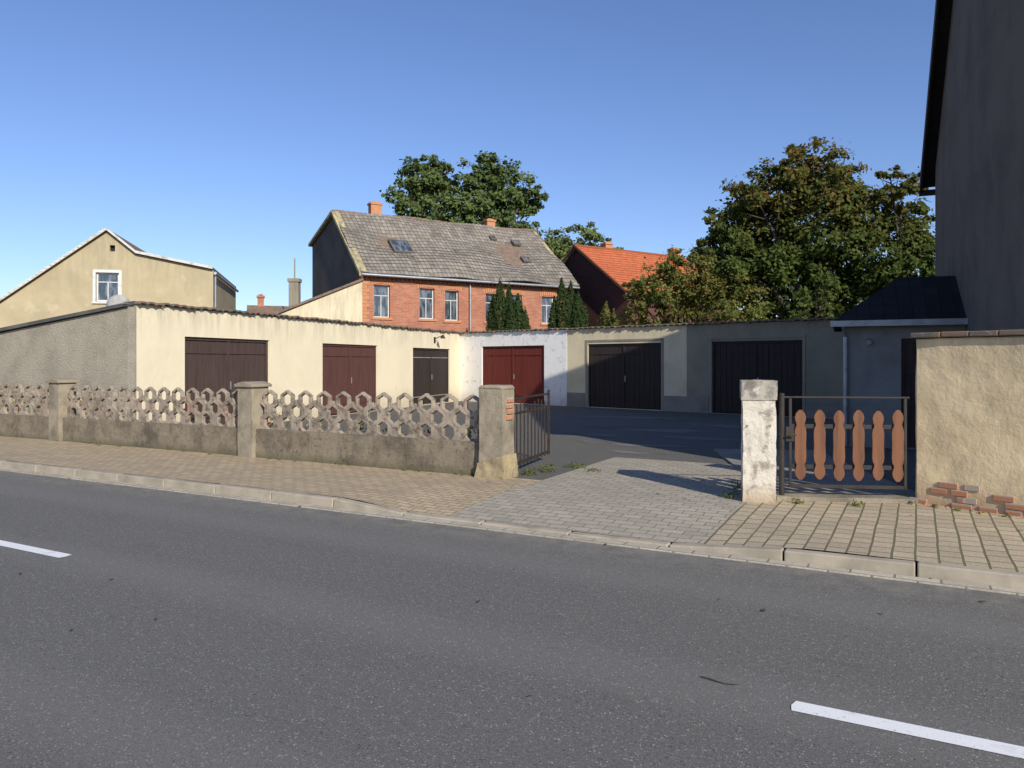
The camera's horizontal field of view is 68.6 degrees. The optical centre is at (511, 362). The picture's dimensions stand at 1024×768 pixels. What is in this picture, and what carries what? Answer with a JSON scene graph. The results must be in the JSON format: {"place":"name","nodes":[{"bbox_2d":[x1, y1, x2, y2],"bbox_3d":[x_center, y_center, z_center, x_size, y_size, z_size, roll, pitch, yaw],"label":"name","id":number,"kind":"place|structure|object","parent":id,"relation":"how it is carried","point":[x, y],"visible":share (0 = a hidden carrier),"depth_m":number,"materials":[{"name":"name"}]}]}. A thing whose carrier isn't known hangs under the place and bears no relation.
{"place":"outdoors","nodes":[
{"label":"outdoors","id":0,"kind":"place"},
{"bbox_2d":[0,436,540,515],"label":"pavement","id":1,"kind":"structure","parent":0,"point":[441,494],"depth_m":10.74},
{"bbox_2d":[49,383,75,440],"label":"pillar","id":2,"kind":"structure","parent":1,"relation":"on","point":[59,401],"depth_m":15.28,"materials":[{"name":"concrete"}]},
{"bbox_2d":[46,378,78,382],"bbox_3d":[-9.243,0.371,15.444,0.440,0.092,0.440,0,0,28],"label":"cap","id":3,"kind":"object","parent":2,"relation":"on","point":[62,380],"visible":1,"depth_m":15.30,"materials":[{"name":"concrete"}]},
{"bbox_2d":[237,387,267,457],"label":"pillar","id":4,"kind":"structure","parent":1,"relation":"on","point":[250,409],"depth_m":12.69,"materials":[{"name":"concrete"}]},
{"bbox_2d":[234,381,271,386],"bbox_3d":[-4.430,0.371,12.846,0.440,0.092,0.440,0,0,28],"label":"cap","id":5,"kind":"object","parent":4,"relation":"on","point":[254,384],"visible":1,"depth_m":12.70,"materials":[{"name":"concrete"}]},
{"bbox_2d":[474,453,517,479],"bbox_3d":[-0.224,1.521,10.544,0.493,0.489,0.447,0,0,28],"label":"render patch","id":6,"kind":"object","parent":1,"relation":"on","point":[504,467],"visible":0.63,"depth_m":10.38,"materials":[{"name":"beige paint"}]},
{"bbox_2d":[479,389,513,461],"bbox_3d":[-0.216,1.059,10.536,0.387,1.396,0.359,0,0,28],"label":"shaft","id":7,"kind":"object","parent":1,"relation":"on","point":[496,433],"visible":0.66,"depth_m":10.40,"materials":[{"name":"concrete"}]},
{"bbox_2d":[479,385,514,388],"bbox_3d":[-0.216,0.343,10.536,0.398,0.060,0.372,0,0,28],"label":"cap","id":8,"kind":"object","parent":7,"relation":"on","point":[496,387],"visible":1,"depth_m":10.39,"materials":[{"name":"concrete"}]},
{"bbox_2d":[506,397,513,419],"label":"exposed bricks","id":9,"kind":"object","parent":7,"relation":"attached to","point":[510,400],"visible":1,"depth_m":10.44,"materials":[{"name":"orange brick"}]},
{"bbox_2d":[514,390,549,465],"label":"driveway gate","id":10,"kind":"structure","parent":7,"relation":"attached to","point":[535,456],"depth_m":11.55,"materials":[{"name":"metal"}]},
{"bbox_2d":[0,0,935,317],"label":"sky","id":11,"kind":"structure","parent":0,"point":[223,135],"materials":[{"name":"blue"}]},
{"bbox_2d":[0,470,1023,767],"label":"road","id":12,"kind":"structure","parent":0,"point":[280,636],"depth_m":4.45,"materials":[{"name":"grey asphalt"}]},
{"bbox_2d":[0,467,1023,595],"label":"gutter","id":13,"kind":"object","parent":12,"relation":"on","point":[987,588],"visible":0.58,"depth_m":7.08,"materials":[{"name":"grey concrete"}]},
{"bbox_2d":[0,540,1023,758],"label":"road centre line","id":14,"kind":"object","parent":12,"relation":"on","point":[928,733],"visible":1,"depth_m":3.50,"materials":[{"name":"paint"}]},
{"bbox_2d":[19,473,1022,695],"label":"fallen leaves","id":15,"kind":"object","parent":12,"relation":"on","point":[477,601],"visible":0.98,"depth_m":5.31,"materials":[{"name":"brown plant"}]},
{"bbox_2d":[701,675,738,684],"bbox_3d":[1.099,1.692,3.986,0.204,0.010,0.028,0,0,34],"label":"fallen twig","id":16,"kind":"object","parent":12,"relation":"on","point":[718,681],"visible":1,"depth_m":3.99,"materials":[{"name":"wood"}]},
{"bbox_2d":[6,460,1022,576],"bbox_3d":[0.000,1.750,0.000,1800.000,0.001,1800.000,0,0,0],"label":"ground","id":17,"kind":"structure","parent":0,"point":[587,532],"depth_m":7.59,"materials":[{"name":"grey concrete"}]},
{"bbox_2d":[379,150,548,236],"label":"poplar tree","id":18,"kind":"object","parent":17,"relation":"on","point":[431,185],"visible":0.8,"depth_m":58.98,"materials":[{"name":"green plant"}]},
{"bbox_2d":[0,460,1023,589],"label":"kerb","id":19,"kind":"structure","parent":17,"relation":"on","point":[983,576],"depth_m":6.99,"materials":[{"name":"concrete"}]},
{"bbox_2d":[544,221,623,260],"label":"linden tree","id":20,"kind":"object","parent":17,"relation":"on","point":[559,246],"visible":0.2,"depth_m":84.60,"materials":[{"name":"green plant"}]},
{"bbox_2d":[686,247,713,267],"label":"linden tree","id":21,"kind":"object","parent":17,"relation":"on","point":[692,260],"visible":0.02,"depth_m":65.24,"materials":[{"name":"green plant"}]},
{"bbox_2d":[268,401,915,490],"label":"yard ground","id":22,"kind":"structure","parent":0,"point":[571,447],"depth_m":16.45,"materials":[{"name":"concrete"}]},
{"bbox_2d":[0,231,235,327],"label":"walls","id":23,"kind":"structure","parent":22,"relation":"on","point":[65,287],"depth_m":33.90,"materials":[{"name":"beige paint"}]},
{"bbox_2d":[0,227,212,300],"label":"verge trim","id":24,"kind":"structure","parent":23,"relation":"attached to","point":[84,243],"depth_m":33.61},
{"bbox_2d":[92,246,121,303],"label":"windows","id":25,"kind":"structure","parent":23,"relation":"attached to","point":[109,283],"depth_m":33.98,"materials":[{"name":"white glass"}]},
{"bbox_2d":[0,230,235,302],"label":"roof","id":26,"kind":"structure","parent":23,"relation":"on","point":[134,247],"depth_m":33.83,"materials":[{"name":"tile"}]},
{"bbox_2d":[214,272,238,307],"bbox_3d":[-14.896,-1.260,39.303,0.169,5.920,9.100,0,0,-14],"label":"downpipe","id":27,"kind":"object","parent":23,"relation":"attached to","point":[224,280],"visible":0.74,"depth_m":35.11,"materials":[{"name":"metal"}]},
{"bbox_2d":[0,301,461,424],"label":"garage row","id":28,"kind":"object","parent":22,"relation":"on","point":[142,345],"visible":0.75,"depth_m":18.37,"materials":[{"name":"plaster"},{"name":"painted wood"},{"name":"weathered tile"}]},
{"bbox_2d":[106,295,129,305],"bbox_3d":[-8.885,-1.272,16.789,0.465,0.505,0.588,0,0,6],"label":"satellite dish","id":29,"kind":"object","parent":28,"relation":"on","point":[115,299],"visible":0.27,"depth_m":16.85,"materials":[{"name":"paint"}]},
{"bbox_2d":[185,337,267,424],"bbox_3d":[-7.020,0.516,18.535,0.105,2.208,3.020,0,0,19],"label":"door","id":30,"kind":"structure","parent":28,"relation":"in","point":[215,364],"depth_m":18.32,"materials":[{"name":"wood"}]},
{"bbox_2d":[323,343,375,414],"bbox_3d":[-5.157,0.526,23.810,0.105,2.188,3.233,0,0,19],"label":"door","id":31,"kind":"structure","parent":28,"relation":"in","point":[351,369],"depth_m":23.78,"materials":[{"name":"wood"}]},
{"bbox_2d":[413,348,448,404],"bbox_3d":[-3.196,0.536,29.365,0.105,2.168,3.300,0,0,19],"label":"door","id":32,"kind":"structure","parent":28,"relation":"in","point":[430,365],"depth_m":29.33,"materials":[{"name":"wood"}]},
{"bbox_2d":[0,414,478,475],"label":"plinth","id":33,"kind":"structure","parent":22,"relation":"on","point":[448,456],"depth_m":12.42,"materials":[{"name":"grey concrete"}]},
{"bbox_2d":[0,383,478,440],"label":"lattice blocks","id":34,"kind":"structure","parent":33,"relation":"on","point":[416,429],"depth_m":12.69,"materials":[{"name":"concrete"}]},
{"bbox_2d":[2,397,477,439],"bbox_3d":[-7.654,1.196,15.203,16.086,0.892,0.983,0,0,29],"label":"garden shrub","id":35,"kind":"object","parent":22,"relation":"on","point":[386,429],"visible":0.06,"depth_m":13.31,"materials":[{"name":"green plant"}]},
{"bbox_2d":[247,294,288,312],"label":"outbuilding","id":36,"kind":"structure","parent":22,"relation":"on","point":[260,307],"depth_m":39.99,"materials":[{"name":"red brick"}]},
{"bbox_2d":[287,258,301,306],"bbox_3d":[-10.850,-1.750,37.500,0.580,6.900,0.540,0,0,0],"label":"rendered chimney","id":37,"kind":"object","parent":22,"relation":"on","point":[294,290],"visible":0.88,"depth_m":37.28,"materials":[{"name":"white paint"}]},
{"bbox_2d":[274,278,362,321],"bbox_3d":[-9.766,-1.170,36.845,4.700,5.740,3.320,0,0,-14],"label":"cream annex","id":38,"kind":"object","parent":22,"relation":"on","point":[343,303],"visible":0.27,"depth_m":35.61,"materials":[{"name":"paint"}]},
{"bbox_2d":[312,218,358,297],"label":"gable walls","id":39,"kind":"structure","parent":22,"relation":"on","point":[333,266],"depth_m":42.33,"materials":[{"name":"grey paint"}]},
{"bbox_2d":[312,217,567,288],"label":"roof deck","id":40,"kind":"structure","parent":39,"relation":"on","point":[510,253],"depth_m":44.20,"materials":[{"name":"wood"}]},
{"bbox_2d":[311,218,331,246],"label":"roof fascia board","id":41,"kind":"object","parent":40,"relation":"on","point":[321,232],"depth_m":44.08,"materials":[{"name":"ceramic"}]},
{"bbox_2d":[367,201,495,225],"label":"chimneys","id":42,"kind":"object","parent":40,"relation":"on","point":[374,207],"visible":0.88,"depth_m":43.16,"materials":[{"name":"orange brick"}]},
{"bbox_2d":[332,210,536,231],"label":"ridge tiles","id":43,"kind":"object","parent":40,"relation":"on","point":[436,221],"visible":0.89,"depth_m":44.34,"materials":[{"name":"grey tile"}]},
{"bbox_2d":[308,210,578,286],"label":"roof verge trim","id":44,"kind":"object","parent":40,"relation":"on","point":[354,254],"visible":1,"depth_m":40.79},
{"bbox_2d":[339,213,579,285],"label":"front roof","id":45,"kind":"structure","parent":40,"relation":"on","point":[434,245],"depth_m":42.27,"materials":[{"name":"grey tile"}]},
{"bbox_2d":[388,235,531,262],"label":"skylights","id":46,"kind":"object","parent":45,"relation":"attached to","point":[400,246],"visible":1,"depth_m":40.96,"materials":[{"name":"grey glass"}]},
{"bbox_2d":[359,276,573,331],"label":"front wall","id":47,"kind":"structure","parent":22,"relation":"on","point":[404,304],"depth_m":40.03,"materials":[{"name":"red brick"}]},
{"bbox_2d":[374,285,552,322],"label":"windows","id":48,"kind":"structure","parent":47,"relation":"attached to","point":[381,300],"depth_m":39.87,"materials":[{"name":"white glass"}]},
{"bbox_2d":[361,276,567,325],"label":"brick trim","id":49,"kind":"structure","parent":47,"relation":"attached to","point":[365,298],"depth_m":39.81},
{"bbox_2d":[361,273,579,331],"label":"gutter pipe","id":50,"kind":"object","parent":47,"relation":"attached to","point":[446,279],"visible":0.71,"depth_m":40.59,"materials":[{"name":"metal"}]},
{"bbox_2d":[485,278,531,330],"bbox_3d":[-0.189,-1.247,37.047,2.776,5.895,1.941,0,0,0],"label":"thuja tree","id":51,"kind":"object","parent":22,"relation":"on","point":[511,317],"visible":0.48,"depth_m":36.91,"materials":[{"name":"green plant"}]},
{"bbox_2d":[84,442,1012,517],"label":"weeds","id":52,"kind":"object","parent":22,"relation":"on","point":[725,494],"visible":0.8,"depth_m":10.68,"materials":[{"name":"green plant"}]},
{"bbox_2d":[547,277,590,328],"bbox_3d":[2.813,-1.210,37.038,2.620,5.981,1.618,0,0,0],"label":"thuja tree","id":53,"kind":"object","parent":22,"relation":"on","point":[572,309],"visible":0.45,"depth_m":36.83,"materials":[{"name":"green plant"}]},
{"bbox_2d":[597,301,620,326],"bbox_3d":[4.670,-0.628,36.044,1.624,4.656,1.274,0,0,0],"label":"juniper shrub","id":54,"kind":"object","parent":22,"relation":"on","point":[607,317],"visible":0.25,"depth_m":35.94,"materials":[{"name":"green plant"}]},
{"bbox_2d":[566,251,732,326],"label":"walls","id":55,"kind":"structure","parent":22,"relation":"on","point":[597,289],"depth_m":46.57,"materials":[{"name":"brick"}]},
{"bbox_2d":[563,248,631,294],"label":"roof deck","id":56,"kind":"structure","parent":55,"relation":"on","point":[571,254],"depth_m":47.71,"materials":[{"name":"brown wood"}]},
{"bbox_2d":[600,241,680,255],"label":"chimneys","id":57,"kind":"object","parent":56,"relation":"on","point":[606,244],"visible":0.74,"depth_m":50.13,"materials":[{"name":"orange brick"}]},
{"bbox_2d":[579,247,705,293],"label":"front roof","id":58,"kind":"structure","parent":56,"relation":"on","point":[620,267],"depth_m":48.03,"materials":[{"name":"orange tile"}]},
{"bbox_2d":[562,244,685,291],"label":"roof edges","id":59,"kind":"object","parent":58,"relation":"attached to","point":[576,246],"visible":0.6,"depth_m":48.21,"materials":[{"name":"tile"}]},
{"bbox_2d":[460,317,842,418],"bbox_3d":[6.083,0.195,27.743,18.494,3.011,5.130,0,0,42],"label":"garage row","id":60,"kind":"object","parent":22,"relation":"on","point":[694,367],"visible":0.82,"depth_m":25.34,"materials":[{"name":"plaster"},{"name":"wood"},{"name":"weathered tile"}]},
{"bbox_2d":[483,345,543,403],"bbox_3d":[0.052,0.481,30.014,3.334,2.278,0.105,0,0,42],"label":"door","id":61,"kind":"structure","parent":60,"relation":"in","point":[522,367],"depth_m":29.82,"materials":[{"name":"wood"}]},
{"bbox_2d":[589,343,660,409],"bbox_3d":[3.960,0.476,26.495,3.054,2.288,0.105,0,0,42],"label":"door","id":62,"kind":"structure","parent":60,"relation":"in","point":[626,375],"depth_m":26.45,"materials":[{"name":"wood"}]},
{"bbox_2d":[713,340,801,416],"bbox_3d":[7.564,0.476,23.250,2.897,2.288,0.105,0,0,42],"label":"door","id":63,"kind":"structure","parent":60,"relation":"in","point":[780,361],"depth_m":23.29,"materials":[{"name":"wood"}]},
{"bbox_2d":[615,245,771,324],"bbox_3d":[7.513,-1.610,31.597,6.107,6.623,4.842,0,0,0],"label":"plum tree","id":64,"kind":"object","parent":22,"relation":"on","point":[687,297],"visible":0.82,"depth_m":31.04,"materials":[{"name":"green plant"}]},
{"bbox_2d":[564,416,832,453],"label":"yard asphalt patches","id":65,"kind":"object","parent":22,"relation":"on","point":[676,430],"visible":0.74,"depth_m":17.34,"materials":[{"name":"grey asphalt"}]},
{"bbox_2d":[692,136,908,321],"bbox_3d":[12.943,-3.922,32.549,10.655,11.260,6.761,0,0,0],"label":"chestnut tree","id":66,"kind":"object","parent":22,"relation":"on","point":[790,255],"visible":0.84,"depth_m":31.29,"materials":[{"name":"green plant"}]},
{"bbox_2d":[714,393,917,503],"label":"picket gate","id":67,"kind":"structure","parent":22,"relation":"on","point":[817,474],"depth_m":8.72,"materials":[{"name":"wood"}]},
{"bbox_2d":[835,164,934,288],"bbox_3d":[16.531,-3.168,31.250,5.818,9.745,4.085,0,0,0],"label":"chestnut tree","id":68,"kind":"object","parent":22,"relation":"on","point":[913,248],"visible":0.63,"depth_m":30.44,"materials":[{"name":"green plant"}]},
{"bbox_2d":[830,276,967,448],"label":"outhouse","id":69,"kind":"structure","parent":22,"relation":"on","point":[878,327],"depth_m":14.25,"materials":[{"name":"grey paint"}]},
{"bbox_2d":[901,338,917,447],"bbox_3d":[7.685,0.575,14.028,0.750,2.050,0.080,0,0,24],"label":"door","id":70,"kind":"structure","parent":69,"relation":"in","point":[908,345],"depth_m":14.11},
{"bbox_2d":[915,336,1023,516],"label":"rendered boundary wall","id":71,"kind":"structure","parent":22,"relation":"on","point":[969,398],"depth_m":8.13,"materials":[{"name":"beige paint"}]},
{"bbox_2d":[909,482,1023,518],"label":"exposed bricks and rubble","id":72,"kind":"object","parent":71,"relation":"attached to","point":[967,501],"visible":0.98,"depth_m":8.13,"materials":[{"name":"brick"}]},
{"bbox_2d":[910,329,1023,338],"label":"coping","id":73,"kind":"object","parent":71,"relation":"on","point":[964,334],"visible":0.98,"depth_m":8.12,"materials":[{"name":"tile"}]},
{"bbox_2d":[935,0,1023,336],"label":"walls","id":74,"kind":"structure","parent":22,"relation":"on","point":[979,210],"depth_m":11.89,"materials":[{"name":"grey paint"}]},
{"bbox_2d":[923,0,952,187],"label":"roof","id":75,"kind":"structure","parent":74,"relation":"on","point":[943,30],"depth_m":16.66,"materials":[{"name":"black stone"}]},
{"bbox_2d":[919,0,939,196],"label":"verge board","id":76,"kind":"object","parent":75,"relation":"on","point":[931,192],"visible":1,"depth_m":16.94,"materials":[{"name":"black wood"}]},
{"bbox_2d":[449,457,745,543],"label":"driveway paving","id":77,"kind":"structure","parent":0,"point":[617,496],"depth_m":8.66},
{"bbox_2d":[740,380,777,399],"bbox_3d":[2.867,0.320,8.752,0.400,0.235,0.403,0,0,14],"label":"head","id":78,"kind":"object","parent":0,"point":[758,389],"visible":1,"depth_m":8.56},
{"bbox_2d":[704,500,1023,572],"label":"pavement","id":79,"kind":"structure","parent":0,"point":[950,536],"depth_m":7.11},
{"bbox_2d":[741,400,776,505],"bbox_3d":[2.867,1.082,8.750,0.379,1.345,0.386,0,0,14],"label":"shaft","id":80,"kind":"object","parent":79,"relation":"on","point":[758,452],"visible":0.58,"depth_m":8.58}
]}

